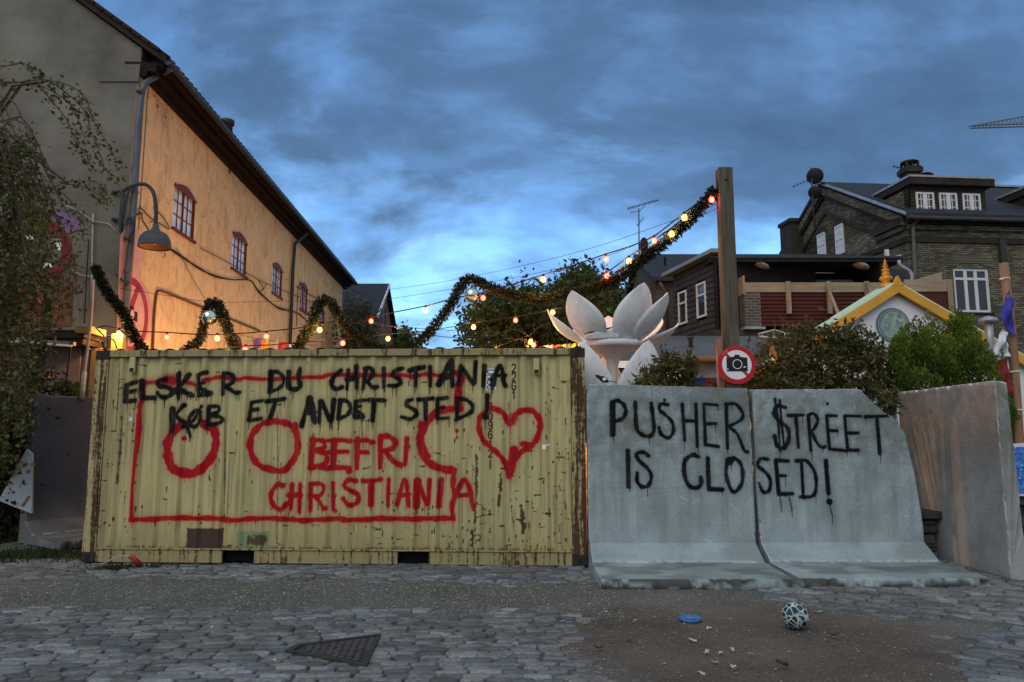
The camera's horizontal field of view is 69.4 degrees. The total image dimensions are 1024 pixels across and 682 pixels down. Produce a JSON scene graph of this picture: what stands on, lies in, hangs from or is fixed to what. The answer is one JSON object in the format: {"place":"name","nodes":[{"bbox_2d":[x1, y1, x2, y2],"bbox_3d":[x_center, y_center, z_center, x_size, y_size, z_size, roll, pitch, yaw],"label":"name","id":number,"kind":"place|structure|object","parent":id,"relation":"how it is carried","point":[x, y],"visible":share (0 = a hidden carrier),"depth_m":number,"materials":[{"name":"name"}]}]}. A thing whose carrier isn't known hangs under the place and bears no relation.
{"place":"outdoors","nodes":[
{"label":"outdoors","id":0,"kind":"place"},
{"bbox_2d":[0,0,357,349],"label":"ochre house","id":1,"kind":"structure","parent":0,"point":[239,230],"depth_m":14.26,"materials":[{"name":"paint"}]},
{"bbox_2d":[111,182,171,250],"bbox_3d":[-6.679,-2.260,13.228,1.194,1.209,0.558,0,-8,0],"label":"street lamp","id":2,"kind":"object","parent":1,"relation":"attached to","point":[154,238],"visible":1,"depth_m":13.20,"materials":[{"name":"metal"}]},
{"bbox_2d":[171,183,196,243],"bbox_3d":[-7.015,-2.762,15.780,0.160,1.097,1.198,0,-8,-2],"label":"window","id":3,"kind":"structure","parent":1,"relation":"in","point":[183,205],"depth_m":15.78,"materials":[{"name":"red glass"}]},
{"bbox_2d":[120,288,342,301],"bbox_3d":[-5.517,-1.060,19.055,1.639,2.328,12.401,-1,-8,5],"label":"overhead wire","id":4,"kind":"object","parent":1,"relation":"attached to","point":[199,300],"visible":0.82,"depth_m":12.88,"materials":[{"name":"rubber"}]},
{"bbox_2d":[230,232,247,278],"bbox_3d":[-7.132,-2.282,19.283,0.160,1.091,1.228,0,-8,-2],"label":"window","id":5,"kind":"structure","parent":1,"relation":"in","point":[239,243],"depth_m":19.29,"materials":[{"name":"red glass"}]},
{"bbox_2d":[237,335,241,348],"bbox_3d":[-7.097,1.878,18.834,0.030,4.092,0.827,0,-8,-2],"label":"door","id":6,"kind":"structure","parent":1,"relation":"in","point":[238,338],"depth_m":19.23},
{"bbox_2d":[271,263,283,299],"bbox_3d":[-7.247,-1.875,22.745,0.160,1.046,1.152,0,-8,-2],"label":"window","id":7,"kind":"structure","parent":1,"relation":"in","point":[277,271],"depth_m":22.76,"materials":[{"name":"red glass"}]},
{"bbox_2d":[299,283,308,314],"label":"window","id":8,"kind":"structure","parent":1,"relation":"in","point":[302,307],"depth_m":26.04,"materials":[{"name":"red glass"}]},
{"bbox_2d":[319,309,325,324],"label":"window","id":9,"kind":"structure","parent":1,"relation":"in","point":[321,321],"depth_m":29.06,"materials":[{"name":"red glass"}]},
{"bbox_2d":[341,284,397,348],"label":"red gable house","id":10,"kind":"structure","parent":0,"point":[377,293],"depth_m":38.98,"materials":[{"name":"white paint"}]},
{"bbox_2d":[352,322,525,339],"bbox_3d":[-1.529,-0.209,13.018,3.923,0.617,0.289,-4,-9,30],"label":"overhead wire","id":11,"kind":"object","parent":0,"point":[438,329],"visible":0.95,"depth_m":12.69,"materials":[{"name":"rubber"}]},
{"bbox_2d":[360,319,537,342],"bbox_3d":[-1.356,-0.215,12.950,3.899,0.718,0.448,-4,-9,31],"label":"overhead wire","id":12,"kind":"object","parent":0,"point":[457,337],"visible":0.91,"depth_m":12.54,"materials":[{"name":"rubber"}]},
{"bbox_2d":[372,306,565,340],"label":"string lights","id":13,"kind":"object","parent":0,"point":[515,320],"visible":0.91,"depth_m":13.27,"materials":[{"name":"rubber"}]},
{"bbox_2d":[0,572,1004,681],"bbox_3d":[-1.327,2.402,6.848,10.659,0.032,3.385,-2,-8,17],"label":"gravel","id":14,"kind":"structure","parent":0,"point":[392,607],"depth_m":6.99,"materials":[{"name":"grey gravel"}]},
{"bbox_2d":[0,554,1023,681],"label":"cobblestone road","id":15,"kind":"structure","parent":0,"point":[472,649],"depth_m":5.69,"materials":[{"name":"stone"}]},
{"bbox_2d":[128,553,142,566],"bbox_3d":[-4.348,2.535,8.538,0.064,0.169,0.172,-7,-10,43],"label":"red tube","id":16,"kind":"object","parent":15,"relation":"on","point":[134,559],"visible":0.97,"depth_m":8.52,"materials":[{"name":"plastic"}]},
{"bbox_2d":[100,555,130,564],"bbox_3d":[-4.534,2.506,8.456,0.344,0.104,0.035,0,-8,0],"label":"loose wire","id":17,"kind":"object","parent":16,"relation":"attached to","point":[114,558],"visible":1,"depth_m":8.46,"materials":[{"name":"grey metal"}]},
{"bbox_2d":[285,633,380,666],"bbox_3d":[-1.260,2.182,5.171,0.632,0.064,0.793,0,-8,0],"label":"drain cover","id":18,"kind":"object","parent":15,"relation":"on","point":[356,651],"visible":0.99,"depth_m":5.15,"materials":[{"name":"metal"}]},
{"bbox_2d":[81,346,587,565],"bbox_3d":[-2.083,1.508,10.065,6.036,2.567,2.462,0,-8,3],"label":"shipping container","id":19,"kind":"object","parent":15,"relation":"on","point":[450,456],"visible":1,"depth_m":8.89,"materials":[{"name":"metal"}]},
{"bbox_2d":[585,384,792,589],"bbox_3d":[1.850,1.498,8.137,1.930,2.154,1.339,0,-8,0],"label":"concrete barrier","id":20,"kind":"object","parent":15,"relation":"on","point":[670,499],"visible":1,"depth_m":8.61,"materials":[{"name":"grey concrete"}]},
{"bbox_2d":[595,375,614,383],"bbox_3d":[1.119,0.458,8.881,0.253,0.111,0.085,0,-8,0],"label":"magpie","id":21,"kind":"object","parent":20,"relation":"on","point":[603,379],"visible":1,"depth_m":8.87,"materials":[{"name":"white paint"}]},
{"bbox_2d":[749,389,990,588],"bbox_3d":[3.843,1.531,8.184,1.956,2.100,1.372,0,-8,0],"label":"concrete barrier","id":22,"kind":"object","parent":15,"relation":"on","point":[836,498],"visible":1,"depth_m":8.65,"materials":[{"name":"grey concrete"}]},
{"bbox_2d":[871,389,907,422],"bbox_3d":[4.769,1.657,9.235,0.422,2.129,0.524,2,-8,-15],"label":"laurel bush","id":23,"kind":"object","parent":15,"relation":"on","point":[887,402],"visible":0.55,"depth_m":9.28,"materials":[{"name":"green plant"}]},
{"bbox_2d":[898,381,1023,579],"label":"concrete barrier","id":24,"kind":"object","parent":15,"relation":"on","point":[960,445],"visible":0.94,"depth_m":8.53,"materials":[{"name":"grey concrete"}]},
{"bbox_2d":[0,528,1023,681],"bbox_3d":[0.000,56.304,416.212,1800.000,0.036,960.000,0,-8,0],"label":"ground","id":25,"kind":"structure","parent":0,"point":[762,642],"depth_m":6.00,"materials":[{"name":"grey stone"}]},
{"bbox_2d":[0,353,72,543],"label":"ivy shrub","id":26,"kind":"object","parent":25,"relation":"on","point":[9,526],"visible":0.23,"depth_m":10.92,"materials":[{"name":"green plant"}]},
{"bbox_2d":[18,394,92,549],"bbox_3d":[-5.976,1.895,11.173,1.338,2.120,2.000,-5,-9,35],"label":"concrete barrier","id":27,"kind":"object","parent":25,"relation":"on","point":[54,519],"visible":0.33,"depth_m":10.94,"materials":[{"name":"grey concrete"}]},
{"bbox_2d":[0,449,33,513],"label":"white board","id":28,"kind":"object","parent":27,"relation":"attached to","point":[23,496],"visible":1,"depth_m":10.56,"materials":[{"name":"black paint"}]},
{"bbox_2d":[49,341,89,396],"bbox_3d":[-6.950,0.599,11.608,0.492,1.199,0.828,7,-10,-41],"label":"creeper","id":29,"kind":"object","parent":27,"relation":"on","point":[70,390],"visible":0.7,"depth_m":11.47,"materials":[{"name":"green plant"}]},
{"bbox_2d":[79,279,94,399],"bbox_3d":[-6.577,-0.032,11.452,0.108,1.877,0.068,0,-8,0],"label":"conduit pole","id":30,"kind":"object","parent":27,"relation":"on","point":[83,384],"visible":1,"depth_m":11.42,"materials":[{"name":"grey metal"}]},
{"bbox_2d":[2,326,110,518],"bbox_3d":[-8.351,1.460,12.175,3.195,3.282,1.458,0,-8,0],"label":"lean to shed","id":31,"kind":"object","parent":25,"relation":"on","point":[77,336],"visible":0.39,"depth_m":12.29,"materials":[{"name":"paint"}]},
{"bbox_2d":[0,60,127,498],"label":"birch tree","id":32,"kind":"object","parent":25,"relation":"on","point":[15,302],"visible":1,"depth_m":10.01,"materials":[{"name":"green plant"}]},
{"bbox_2d":[0,545,190,570],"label":"grass","id":33,"kind":"structure","parent":25,"relation":"on","point":[26,554],"depth_m":9.22,"materials":[{"name":"green plant"}]},
{"bbox_2d":[105,339,126,349],"bbox_3d":[-6.914,1.563,12.553,0.314,3.177,0.400,0,-8,0],"label":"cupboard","id":34,"kind":"object","parent":25,"relation":"on","point":[108,345],"visible":0.14,"depth_m":12.55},
{"bbox_2d":[111,334,125,349],"bbox_3d":[-6.586,1.485,12.170,0.190,3.232,0.100,0,-8,0],"label":"timber post","id":35,"kind":"object","parent":25,"relation":"on","point":[120,340],"visible":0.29,"depth_m":12.32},
{"bbox_2d":[326,288,390,348],"bbox_3d":[-6.304,1.571,30.185,2.463,7.767,3.892,0,-8,0],"label":"leafy tree","id":36,"kind":"object","parent":25,"relation":"on","point":[356,315],"visible":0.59,"depth_m":29.78,"materials":[{"name":"green plant"}]},
{"bbox_2d":[392,320,428,346],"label":"distant tree","id":37,"kind":"object","parent":25,"relation":"on","point":[403,337],"visible":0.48,"depth_m":69.20,"materials":[{"name":"green plant"}]},
{"bbox_2d":[448,260,638,347],"bbox_3d":[0.927,0.818,18.999,5.277,6.346,4.536,0,-8,0],"label":"leafy tree","id":38,"kind":"object","parent":25,"relation":"on","point":[492,307],"visible":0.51,"depth_m":18.02,"materials":[{"name":"green plant"}]},
{"bbox_2d":[543,251,637,303],"bbox_3d":[2.476,0.745,25.660,4.392,8.227,4.589,-3,-8,20],"label":"leafy tree","id":39,"kind":"object","parent":25,"relation":"on","point":[589,273],"visible":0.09,"depth_m":24.92,"materials":[{"name":"green plant"}]},
{"bbox_2d":[547,282,678,426],"bbox_3d":[1.463,1.077,10.554,1.914,3.620,1.467,0,-8,0],"label":"lotus sculpture","id":40,"kind":"object","parent":25,"relation":"on","point":[635,322],"visible":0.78,"depth_m":10.16,"materials":[{"name":"white paint"}]},
{"bbox_2d":[627,343,712,386],"bbox_3d":[2.111,1.389,9.659,1.204,2.775,1.097,0,-8,0],"label":"laurel bush","id":41,"kind":"object","parent":25,"relation":"on","point":[670,368],"visible":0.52,"depth_m":9.63,"materials":[{"name":"green plant"}]},
{"bbox_2d":[679,614,701,622],"bbox_3d":[1.469,2.287,6.092,0.184,0.033,0.185,0,-8,0],"label":"plastic lid","id":42,"kind":"object","parent":25,"relation":"on","point":[689,618],"visible":1,"depth_m":6.07,"materials":[{"name":"blue plastic"}]},
{"bbox_2d":[679,356,722,386],"bbox_3d":[3.072,1.655,11.507,0.983,2.722,1.350,0,-8,0],"label":"painted stall","id":43,"kind":"object","parent":25,"relation":"on","point":[708,370],"visible":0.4,"depth_m":11.32,"materials":[{"name":"multicoloured wood"}]},
{"bbox_2d":[715,167,740,387],"bbox_3d":[2.965,0.182,10.154,0.285,5.291,0.208,0,-8,0],"label":"wooden post","id":44,"kind":"object","parent":25,"relation":"on","point":[727,265],"visible":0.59,"depth_m":10.24,"materials":[{"name":"wood"}]},
{"bbox_2d":[89,185,717,349],"bbox_3d":[-1.998,-0.733,11.916,10.411,2.604,1.437,-1,-8,11],"label":"evergreen garland","id":45,"kind":"object","parent":44,"relation":"attached to","point":[121,310],"visible":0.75,"depth_m":12.08,"materials":[{"name":"plant"}]},
{"bbox_2d":[89,327,117,350],"bbox_3d":[-6.473,-0.033,11.704,0.475,0.379,0.028,0,-8,0],"label":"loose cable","id":46,"kind":"object","parent":45,"relation":"hanging from","point":[104,338],"visible":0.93,"depth_m":11.69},
{"bbox_2d":[201,304,216,324],"bbox_3d":[-4.904,-0.440,11.980,0.250,0.373,0.250,0,-8,0],"label":"bauble","id":47,"kind":"object","parent":45,"relation":"hanging from","point":[209,317],"visible":1,"depth_m":11.89,"materials":[{"name":"silver metal"}]},
{"bbox_2d":[98,322,333,340],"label":"string lights","id":48,"kind":"object","parent":45,"relation":"hanging from","point":[217,337],"visible":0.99,"depth_m":11.82,"materials":[{"name":"rubber"}]},
{"bbox_2d":[242,335,293,349],"bbox_3d":[-3.983,0.054,12.508,1.336,0.354,0.091,-1,-8,4],"label":"bunting","id":49,"kind":"object","parent":45,"relation":"hanging from","point":[258,341],"visible":0.65,"depth_m":12.50,"materials":[{"name":"fabric"}]},
{"bbox_2d":[209,338,358,349],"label":"string lights","id":50,"kind":"object","parent":45,"relation":"hanging from","point":[342,342],"visible":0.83,"depth_m":11.89,"materials":[{"name":"rubber"}]},
{"bbox_2d":[465,282,478,302],"bbox_3d":[-0.650,-0.806,12.028,0.244,0.367,0.244,0,-8,0],"label":"bauble","id":51,"kind":"object","parent":45,"relation":"hanging from","point":[471,294],"visible":1,"depth_m":11.94,"materials":[{"name":"silver metal"}]},
{"bbox_2d":[494,317,565,346],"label":"string lights","id":52,"kind":"object","parent":45,"relation":"hanging from","point":[531,342],"visible":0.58,"depth_m":12.04,"materials":[{"name":"rubber"}]},
{"bbox_2d":[362,193,714,323],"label":"string lights","id":53,"kind":"object","parent":45,"relation":"hanging from","point":[605,258],"visible":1,"depth_m":11.53,"materials":[{"name":"rubber"}]},
{"bbox_2d":[545,343,577,347],"bbox_3d":[0.928,0.146,12.488,0.917,0.241,0.042,0,-8,0],"label":"bunting","id":54,"kind":"object","parent":45,"relation":"hanging from","point":[570,345],"visible":0.34,"depth_m":12.49,"materials":[{"name":"fabric"}]},
{"bbox_2d":[584,191,712,285],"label":"string lights","id":55,"kind":"object","parent":45,"relation":"hanging from","point":[671,233],"visible":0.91,"depth_m":11.12,"materials":[{"name":"rubber"}]},
{"bbox_2d":[382,204,716,290],"bbox_3d":[0.011,-1.427,13.395,0.385,0.245,8.293,7,-10,-42],"label":"overhead wire","id":56,"kind":"object","parent":44,"relation":"attached to","point":[564,255],"visible":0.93,"depth_m":12.22,"materials":[{"name":"rubber"}]},
{"bbox_2d":[385,208,716,299],"bbox_3d":[-0.146,-1.269,13.197,0.410,0.494,8.260,7,-10,-44],"label":"overhead wire","id":57,"kind":"object","parent":44,"relation":"attached to","point":[548,270],"visible":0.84,"depth_m":12.40,"materials":[{"name":"rubber"}]},
{"bbox_2d":[717,346,755,383],"bbox_3d":[3.041,0.322,9.998,0.524,0.524,0.024,0,-8,0],"label":"no photo sign","id":58,"kind":"object","parent":44,"relation":"attached to","point":[736,364],"visible":1,"depth_m":9.99,"materials":[{"name":"metal"}]},
{"bbox_2d":[661,248,816,343],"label":"timber house","id":59,"kind":"structure","parent":25,"relation":"on","point":[696,295],"depth_m":19.97,"materials":[{"name":"brown wood"}]},
{"bbox_2d":[677,290,687,325],"bbox_3d":[4.879,-0.951,21.128,0.054,0.954,0.523,2,-8,-13],"label":"window","id":60,"kind":"structure","parent":59,"relation":"in","point":[682,299],"depth_m":21.14,"materials":[{"name":"white paint"}]},
{"bbox_2d":[696,281,706,318],"bbox_3d":[5.134,-1.113,20.032,0.054,0.950,0.526,2,-8,-13],"label":"window","id":61,"kind":"structure","parent":59,"relation":"in","point":[701,308],"depth_m":20.05,"materials":[{"name":"white paint"}]},
{"bbox_2d":[704,249,954,342],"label":"roof terrace","id":62,"kind":"structure","parent":59,"relation":"on","point":[841,283],"depth_m":19.04,"materials":[{"name":"wood"}]},
{"bbox_2d":[626,254,909,335],"bbox_3d":[8.484,0.865,26.042,8.200,8.082,6.536,0,-8,0],"label":"brick annex","id":63,"kind":"object","parent":25,"relation":"on","point":[656,283],"visible":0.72,"depth_m":24.36,"materials":[{"name":"brick"}]},
{"bbox_2d":[627,199,657,254],"bbox_3d":[4.462,-3.813,25.139,1.050,2.159,0.459,-2,-8,15],"label":"roof aerial","id":64,"kind":"object","parent":63,"relation":"on","point":[641,245],"visible":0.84,"depth_m":25.18,"materials":[{"name":"metal"}]},
{"bbox_2d":[776,659,788,665],"bbox_3d":[1.770,2.107,4.846,0.026,0.028,0.085,4,-9,-29],"label":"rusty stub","id":65,"kind":"object","parent":25,"relation":"on","point":[782,662],"visible":1,"depth_m":4.83,"materials":[{"name":"metal"}]},
{"bbox_2d":[781,602,809,629],"bbox_3d":[2.237,2.169,5.837,0.210,0.210,0.210,0,-8,0],"label":"football","id":66,"kind":"object","parent":25,"relation":"on","point":[795,616],"visible":1,"depth_m":5.77,"materials":[{"name":"white leather"}]},
{"bbox_2d":[707,306,903,466],"bbox_3d":[4.127,1.193,10.603,3.318,3.424,1.765,0,-8,0],"label":"laurel bush","id":67,"kind":"object","parent":25,"relation":"on","point":[848,351],"visible":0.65,"depth_m":10.37,"materials":[{"name":"green plant"}]},
{"bbox_2d":[769,346,777,359],"bbox_3d":[3.491,0.163,9.863,0.102,0.197,0.064,0,-8,0],"label":"orange cloth","id":68,"kind":"object","parent":67,"relation":"hanging from","point":[772,352],"visible":1,"depth_m":9.86,"materials":[{"name":"orange fabric"}]},
{"bbox_2d":[750,259,1023,472],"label":"temple hall","id":69,"kind":"structure","parent":25,"relation":"on","point":[888,310],"depth_m":13.11,"materials":[{"name":"white paint"}]},
{"bbox_2d":[920,508,941,559],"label":"stone pier","id":70,"kind":"structure","parent":25,"relation":"on","point":[930,528],"depth_m":9.07,"materials":[{"name":"grey stone"}]},
{"bbox_2d":[883,306,1020,443],"bbox_3d":[6.329,1.189,10.509,2.544,3.428,1.545,0,-8,0],"label":"thuja bush","id":71,"kind":"object","parent":25,"relation":"on","point":[925,354],"visible":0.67,"depth_m":10.17,"materials":[{"name":"green plant"}]},
{"bbox_2d":[968,116,1023,128],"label":"tower crane","id":72,"kind":"object","parent":25,"relation":"on","point":[990,124],"visible":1,"depth_m":167.86,"materials":[{"name":"metal"}]},
{"bbox_2d":[1019,496,1023,533],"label":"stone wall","id":73,"kind":"structure","parent":25,"relation":"on","point":[1022,506],"depth_m":9.72,"materials":[{"name":"grey stone"}]},
{"bbox_2d":[999,262,1023,442],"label":"flag pole","id":74,"kind":"object","parent":73,"relation":"on","point":[1005,279],"visible":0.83,"depth_m":10.36,"materials":[{"name":"brown wood"}]},
{"bbox_2d":[993,290,1016,416],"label":"prayer flags","id":75,"kind":"object","parent":74,"relation":"hanging from","point":[1007,319],"visible":0.78,"depth_m":10.33,"materials":[{"name":"blue fabric"}]},
{"bbox_2d":[1013,443,1023,495],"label":"information board","id":76,"kind":"object","parent":73,"relation":"on","point":[1019,453],"visible":0.23,"depth_m":9.62,"materials":[{"name":"blue paint"}]},
{"bbox_2d":[94,0,1023,367],"label":"sky","id":77,"kind":"structure","parent":0,"point":[423,142],"materials":[{"name":"blue"}]},
{"bbox_2d":[586,450,587,514],"bbox_3d":[0.872,2.419,12.289,1.300,1.412,0.500,0,-8,0],"label":"market stall","id":78,"kind":"object","parent":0,"point":[586,486],"depth_m":12.04},
{"bbox_2d":[585,336,769,436],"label":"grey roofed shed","id":79,"kind":"structure","parent":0,"point":[703,345],"depth_m":17.23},
{"bbox_2d":[758,329,789,338],"bbox_3d":[5.999,-0.147,16.716,0.998,0.258,0.208,1,-8,-8],"label":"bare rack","id":80,"kind":"object","parent":79,"relation":"on","point":[762,333],"visible":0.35,"depth_m":16.71,"materials":[{"name":"white metal"}]},
{"bbox_2d":[778,159,1023,353],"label":"brick house","id":81,"kind":"structure","parent":0,"point":[965,234],"depth_m":24.08,"materials":[{"name":"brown brick"}]},
{"bbox_2d":[792,167,824,228],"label":"satellite dishes","id":82,"kind":"object","parent":81,"relation":"attached to","point":[815,176],"visible":1,"depth_m":28.22,"materials":[{"name":"metal"}]},
{"bbox_2d":[815,227,826,253],"bbox_3d":[12.029,-3.828,28.735,0.054,1.174,0.821,1,-8,-7],"label":"window","id":83,"kind":"structure","parent":81,"relation":"in","point":[820,235],"depth_m":28.71,"materials":[{"name":"white paint"}]},
{"bbox_2d":[833,220,844,253],"bbox_3d":[12.173,-3.882,27.483,0.054,1.356,0.794,1,-8,-7],"label":"window","id":84,"kind":"structure","parent":81,"relation":"in","point":[838,229],"depth_m":27.50,"materials":[{"name":"white paint"}]},
{"bbox_2d":[921,172,933,174],"bbox_3d":[15.589,-6.022,27.846,0.589,0.524,0.575,0,-8,0],"label":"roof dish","id":85,"kind":"object","parent":81,"relation":"on","point":[927,173],"visible":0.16,"depth_m":27.65,"materials":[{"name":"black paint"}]},
{"bbox_2d":[947,256,994,313],"bbox_3d":[14.700,-1.774,23.636,1.577,1.857,0.160,1,-8,-5],"label":"window","id":86,"kind":"structure","parent":81,"relation":"in","point":[971,285],"depth_m":23.67,"materials":[{"name":"white paint"}]}
]}

